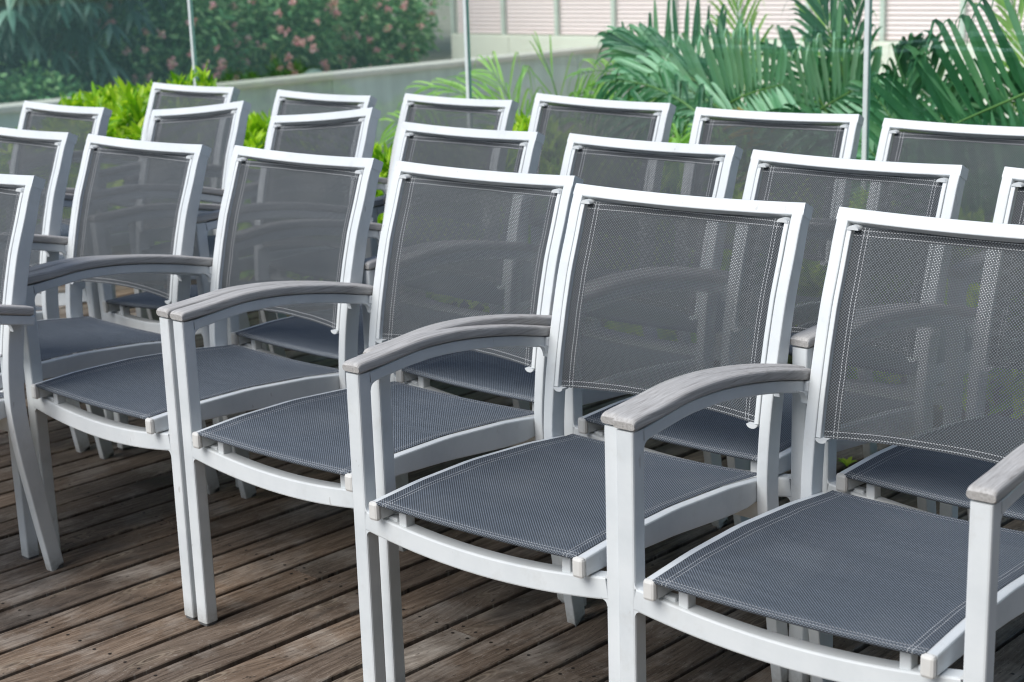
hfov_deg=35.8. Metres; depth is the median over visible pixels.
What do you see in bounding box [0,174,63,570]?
armchair
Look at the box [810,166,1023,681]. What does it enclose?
armchair
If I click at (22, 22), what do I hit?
umbrella leaf tree
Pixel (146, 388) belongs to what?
armchair
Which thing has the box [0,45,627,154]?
concrete wall
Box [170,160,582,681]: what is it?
armchair
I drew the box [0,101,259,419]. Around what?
armchair
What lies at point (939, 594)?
armchair
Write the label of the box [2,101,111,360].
armchair
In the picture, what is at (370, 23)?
flowering shrub
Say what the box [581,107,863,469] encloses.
armchair
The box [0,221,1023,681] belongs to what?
deck
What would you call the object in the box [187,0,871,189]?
glass balustrade
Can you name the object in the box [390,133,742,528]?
armchair
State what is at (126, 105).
hedge
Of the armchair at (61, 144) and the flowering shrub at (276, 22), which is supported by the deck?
the armchair at (61, 144)
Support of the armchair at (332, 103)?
on the deck
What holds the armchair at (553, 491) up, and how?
on the deck
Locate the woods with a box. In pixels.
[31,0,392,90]
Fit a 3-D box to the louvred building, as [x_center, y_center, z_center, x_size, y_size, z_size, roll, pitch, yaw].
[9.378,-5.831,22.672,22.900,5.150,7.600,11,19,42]
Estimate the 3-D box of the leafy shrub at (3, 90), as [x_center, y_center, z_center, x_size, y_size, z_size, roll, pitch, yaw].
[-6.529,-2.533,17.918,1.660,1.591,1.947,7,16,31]
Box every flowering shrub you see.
[45,0,256,90]
[173,0,351,81]
[274,0,449,73]
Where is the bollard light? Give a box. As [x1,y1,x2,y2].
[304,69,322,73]
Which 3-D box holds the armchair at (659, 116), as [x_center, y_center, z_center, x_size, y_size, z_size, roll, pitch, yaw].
[0.068,-0.208,4.491,0.584,0.895,0.653,12,21,41]
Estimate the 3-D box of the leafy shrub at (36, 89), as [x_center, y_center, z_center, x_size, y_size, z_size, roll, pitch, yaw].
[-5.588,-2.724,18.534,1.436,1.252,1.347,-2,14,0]
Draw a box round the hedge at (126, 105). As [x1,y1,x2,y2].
[0,61,1023,417]
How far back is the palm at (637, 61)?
6.68 m
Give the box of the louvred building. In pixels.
[450,0,1023,124]
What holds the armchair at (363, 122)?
on the deck
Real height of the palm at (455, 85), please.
2.164 m
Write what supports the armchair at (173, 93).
on the deck
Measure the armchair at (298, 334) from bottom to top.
0.895 m
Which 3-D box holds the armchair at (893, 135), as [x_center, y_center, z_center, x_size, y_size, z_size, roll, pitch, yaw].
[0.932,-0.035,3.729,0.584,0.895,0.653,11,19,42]
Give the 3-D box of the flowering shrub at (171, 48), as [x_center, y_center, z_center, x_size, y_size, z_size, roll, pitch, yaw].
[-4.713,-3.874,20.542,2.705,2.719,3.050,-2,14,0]
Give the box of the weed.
[837,456,855,465]
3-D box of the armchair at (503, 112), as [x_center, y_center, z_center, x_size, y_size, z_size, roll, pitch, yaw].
[-0.374,-0.276,4.871,0.653,0.895,0.584,-15,19,-42]
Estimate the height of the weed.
0.020 m
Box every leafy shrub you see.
[0,56,91,102]
[0,63,18,103]
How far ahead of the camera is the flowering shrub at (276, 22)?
21.56 m
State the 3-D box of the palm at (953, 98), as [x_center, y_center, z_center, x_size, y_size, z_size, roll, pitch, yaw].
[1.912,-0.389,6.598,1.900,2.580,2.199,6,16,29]
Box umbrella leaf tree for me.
[0,0,168,96]
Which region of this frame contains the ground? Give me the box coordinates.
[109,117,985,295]
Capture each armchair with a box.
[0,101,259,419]
[0,127,89,452]
[0,134,219,559]
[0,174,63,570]
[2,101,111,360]
[8,82,239,298]
[24,145,382,619]
[87,107,380,474]
[123,89,376,388]
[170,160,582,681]
[215,122,544,488]
[252,93,518,350]
[342,183,812,681]
[383,93,675,364]
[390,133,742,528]
[564,149,968,681]
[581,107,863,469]
[612,207,1023,681]
[730,118,1023,518]
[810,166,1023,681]
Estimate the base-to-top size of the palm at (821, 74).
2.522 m
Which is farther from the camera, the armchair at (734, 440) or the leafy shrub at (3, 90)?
the leafy shrub at (3, 90)
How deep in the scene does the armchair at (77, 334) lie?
4.03 m
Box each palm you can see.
[380,31,624,148]
[561,0,746,262]
[648,0,904,192]
[818,0,1023,221]

